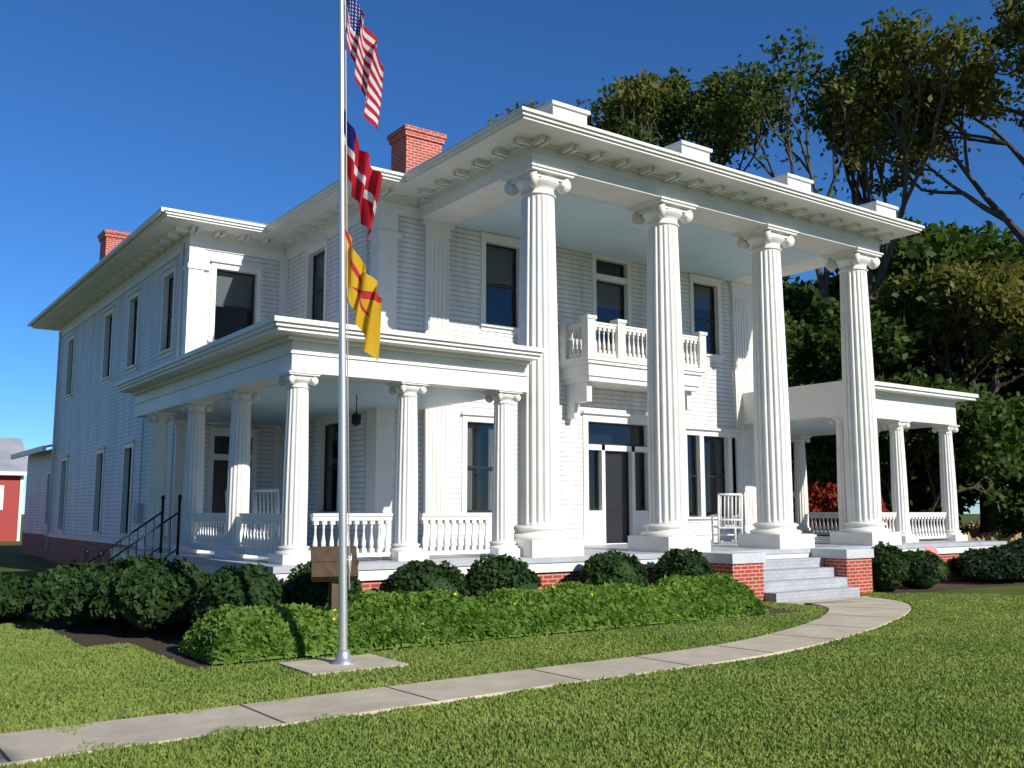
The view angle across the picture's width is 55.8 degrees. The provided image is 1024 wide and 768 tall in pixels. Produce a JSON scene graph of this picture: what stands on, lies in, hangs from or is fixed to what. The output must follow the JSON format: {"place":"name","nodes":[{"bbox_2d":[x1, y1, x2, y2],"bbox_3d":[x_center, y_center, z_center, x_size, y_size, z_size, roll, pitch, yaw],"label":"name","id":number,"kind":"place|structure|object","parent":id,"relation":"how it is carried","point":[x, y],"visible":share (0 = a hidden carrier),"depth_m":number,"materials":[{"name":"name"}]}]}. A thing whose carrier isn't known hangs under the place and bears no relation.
{"place":"outdoors","nodes":[
{"label":"outdoors","id":0,"kind":"place"},
{"bbox_2d":[0,438,27,540],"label":"red barn","id":1,"kind":"structure","parent":0,"point":[13,472],"depth_m":59.80,"materials":[{"name":"red wood"}]},
{"bbox_2d":[0,596,910,765],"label":"path","id":2,"kind":"structure","parent":0,"point":[842,617],"depth_m":9.72,"materials":[{"name":"concrete"}]},
{"bbox_2d":[11,100,1006,602],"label":"house","id":3,"kind":"structure","parent":0,"point":[577,364],"depth_m":22.79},
{"bbox_2d":[225,490,265,535],"bbox_3d":[-5.650,2.909,20.663,0.677,1.282,1.072,-5,-9,34],"label":"rocking chair","id":4,"kind":"object","parent":3,"relation":"on","point":[248,527],"visible":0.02,"depth_m":20.62,"materials":[{"name":"white paint"}]},
{"bbox_2d":[252,489,279,546],"bbox_3d":[-4.877,2.813,19.931,0.677,1.282,1.072,-3,-8,24],"label":"rocking chair","id":5,"kind":"object","parent":3,"relation":"on","point":[277,504],"visible":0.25,"depth_m":19.67,"materials":[{"name":"white paint"}]},
{"bbox_2d":[710,493,742,543],"bbox_3d":[5.531,3.470,24.931,0.677,1.282,1.072,1,-8,-6],"label":"rocking chair","id":6,"kind":"object","parent":3,"relation":"on","point":[718,526],"visible":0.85,"depth_m":24.66,"materials":[{"name":"white paint"}]},
{"bbox_2d":[0,514,1023,767],"bbox_3d":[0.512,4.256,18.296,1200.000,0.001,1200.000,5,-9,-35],"label":"ground","id":7,"kind":"structure","parent":0,"point":[14,560],"depth_m":30.68,"materials":[{"name":"green plant"}]},
{"bbox_2d":[0,554,212,631],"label":"shrubs","id":8,"kind":"object","parent":7,"relation":"on","point":[148,593],"visible":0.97,"depth_m":14.65,"materials":[{"name":"green plant"}]},
{"bbox_2d":[278,654,408,675],"bbox_3d":[-2.016,3.379,11.555,1.240,0.085,1.000,5,-9,-35],"label":"pole pad","id":9,"kind":"object","parent":7,"relation":"on","point":[313,667],"visible":0.5,"depth_m":11.47,"materials":[{"name":"concrete"}]},
{"bbox_2d":[331,0,383,664],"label":"flagpole","id":10,"kind":"object","parent":9,"relation":"on","point":[356,280],"visible":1,"depth_m":12.22,"materials":[{"name":"silver metal"}]},
{"bbox_2d":[0,592,1023,767],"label":"grass","id":11,"kind":"structure","parent":7,"relation":"on","point":[896,688],"depth_m":9.31,"materials":[{"name":"green plant"}]},
{"bbox_2d":[23,579,1023,667],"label":"mulch bed","id":12,"kind":"object","parent":7,"relation":"on","point":[114,633],"visible":0.23,"depth_m":14.62,"materials":[{"name":"brown soil"}]},
{"bbox_2d":[85,494,181,562],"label":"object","id":13,"kind":"structure","parent":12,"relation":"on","point":[100,554],"depth_m":18.73,"materials":[{"name":"metal"}]},
{"bbox_2d":[309,546,358,610],"bbox_3d":[-2.443,2.910,13.242,0.660,1.354,0.402,2,-8,-15],"label":"marker sign","id":14,"kind":"object","parent":12,"relation":"on","point":[324,563],"visible":0.79,"depth_m":13.21,"materials":[{"name":"brown wood"}]},
{"bbox_2d":[177,572,769,664],"bbox_3d":[0.128,3.458,14.961,10.126,0.792,1.439,5,-9,-35],"label":"hedge","id":15,"kind":"object","parent":12,"relation":"on","point":[228,634],"visible":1,"depth_m":13.72,"materials":[{"name":"green plant"}]},
{"bbox_2d":[189,541,950,624],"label":"bushes","id":16,"kind":"object","parent":12,"relation":"on","point":[894,567],"visible":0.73,"depth_m":15.67,"materials":[{"name":"green plant"}]},
{"bbox_2d":[924,545,939,584],"bbox_3d":[10.566,4.542,24.254,0.487,0.990,0.131,3,-8,-24],"label":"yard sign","id":17,"kind":"object","parent":12,"relation":"on","point":[932,548],"visible":0.47,"depth_m":24.30,"materials":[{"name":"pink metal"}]},
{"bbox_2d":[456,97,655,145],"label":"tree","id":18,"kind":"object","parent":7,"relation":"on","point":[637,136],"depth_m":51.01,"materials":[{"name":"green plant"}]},
{"bbox_2d":[573,66,796,171],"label":"tree","id":19,"kind":"object","parent":7,"relation":"on","point":[669,106],"visible":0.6,"depth_m":49.55,"materials":[{"name":"green plant"}]},
{"bbox_2d":[783,302,802,372],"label":"tree","id":20,"kind":"object","parent":7,"relation":"on","point":[788,328],"depth_m":41.79,"materials":[{"name":"green plant"}]},
{"bbox_2d":[782,282,839,522],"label":"tree","id":21,"kind":"object","parent":7,"relation":"on","point":[806,301],"visible":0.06,"depth_m":57.83,"materials":[{"name":"green plant"}]},
{"bbox_2d":[792,277,835,289],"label":"tree","id":22,"kind":"object","parent":7,"relation":"on","point":[802,282],"depth_m":69.50,"materials":[{"name":"green plant"}]},
{"bbox_2d":[693,6,998,322],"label":"tree","id":23,"kind":"object","parent":7,"relation":"on","point":[854,96],"visible":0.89,"depth_m":45.26,"materials":[{"name":"green plant"}]},
{"bbox_2d":[808,480,890,536],"bbox_3d":[11.873,5.187,36.977,8.022,3.016,6.642,5,-9,-35],"label":"red bush","id":24,"kind":"object","parent":7,"relation":"on","point":[827,501],"visible":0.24,"depth_m":35.08,"materials":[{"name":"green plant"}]},
{"bbox_2d":[791,380,909,515],"bbox_3d":[13.811,3.711,42.720,7.299,7.677,10.439,0,-7,0],"label":"understory tree","id":25,"kind":"object","parent":7,"relation":"on","point":[824,440],"visible":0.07,"depth_m":38.69,"materials":[{"name":"green plant"}]},
{"bbox_2d":[782,212,1023,300],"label":"tree","id":26,"kind":"object","parent":7,"relation":"on","point":[926,246],"visible":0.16,"depth_m":58.53,"materials":[{"name":"green plant"}]},
{"bbox_2d":[788,317,1019,398],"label":"tree","id":27,"kind":"object","parent":7,"relation":"on","point":[1001,392],"depth_m":54.23,"materials":[{"name":"green plant"}]},
{"bbox_2d":[788,242,1023,536],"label":"tree","id":28,"kind":"object","parent":7,"relation":"on","point":[937,318],"visible":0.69,"depth_m":41.43,"materials":[{"name":"green plant"}]},
{"bbox_2d":[791,364,1023,537],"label":"understory tree","id":29,"kind":"object","parent":7,"relation":"on","point":[992,442],"visible":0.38,"depth_m":36.91,"materials":[{"name":"green plant"}]},
{"bbox_2d":[881,429,935,525],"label":"understory tree","id":30,"kind":"object","parent":7,"relation":"on","point":[885,474],"visible":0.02,"depth_m":45.46,"materials":[{"name":"green plant"}]},
{"bbox_2d":[836,0,1023,246],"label":"tree","id":31,"kind":"object","parent":7,"relation":"on","point":[973,93],"visible":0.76,"depth_m":45.74,"materials":[{"name":"green plant"}]},
{"bbox_2d":[906,391,1013,527],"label":"understory tree","id":32,"kind":"object","parent":7,"relation":"on","point":[920,502],"visible":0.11,"depth_m":44.61,"materials":[{"name":"green plant"}]},
{"bbox_2d":[914,391,1023,514],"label":"understory tree","id":33,"kind":"object","parent":7,"relation":"on","point":[962,475],"visible":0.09,"depth_m":40.87,"materials":[{"name":"green plant"}]},
{"bbox_2d":[943,356,1023,399],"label":"tree","id":34,"kind":"object","parent":7,"relation":"on","point":[1014,387],"visible":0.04,"depth_m":50.76,"materials":[{"name":"green plant"}]},
{"bbox_2d":[950,536,1023,581],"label":"juniper shrubs","id":35,"kind":"object","parent":7,"relation":"on","point":[1003,563],"visible":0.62,"depth_m":24.61,"materials":[{"name":"green plant"}]},
{"bbox_2d":[0,0,1023,513],"label":"sky","id":36,"kind":"structure","parent":0,"point":[114,113],"materials":[{"name":"blue"}]},
{"bbox_2d":[933,521,1023,541],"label":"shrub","id":37,"kind":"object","parent":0,"point":[971,530],"depth_m":37.89,"materials":[{"name":"plant"}]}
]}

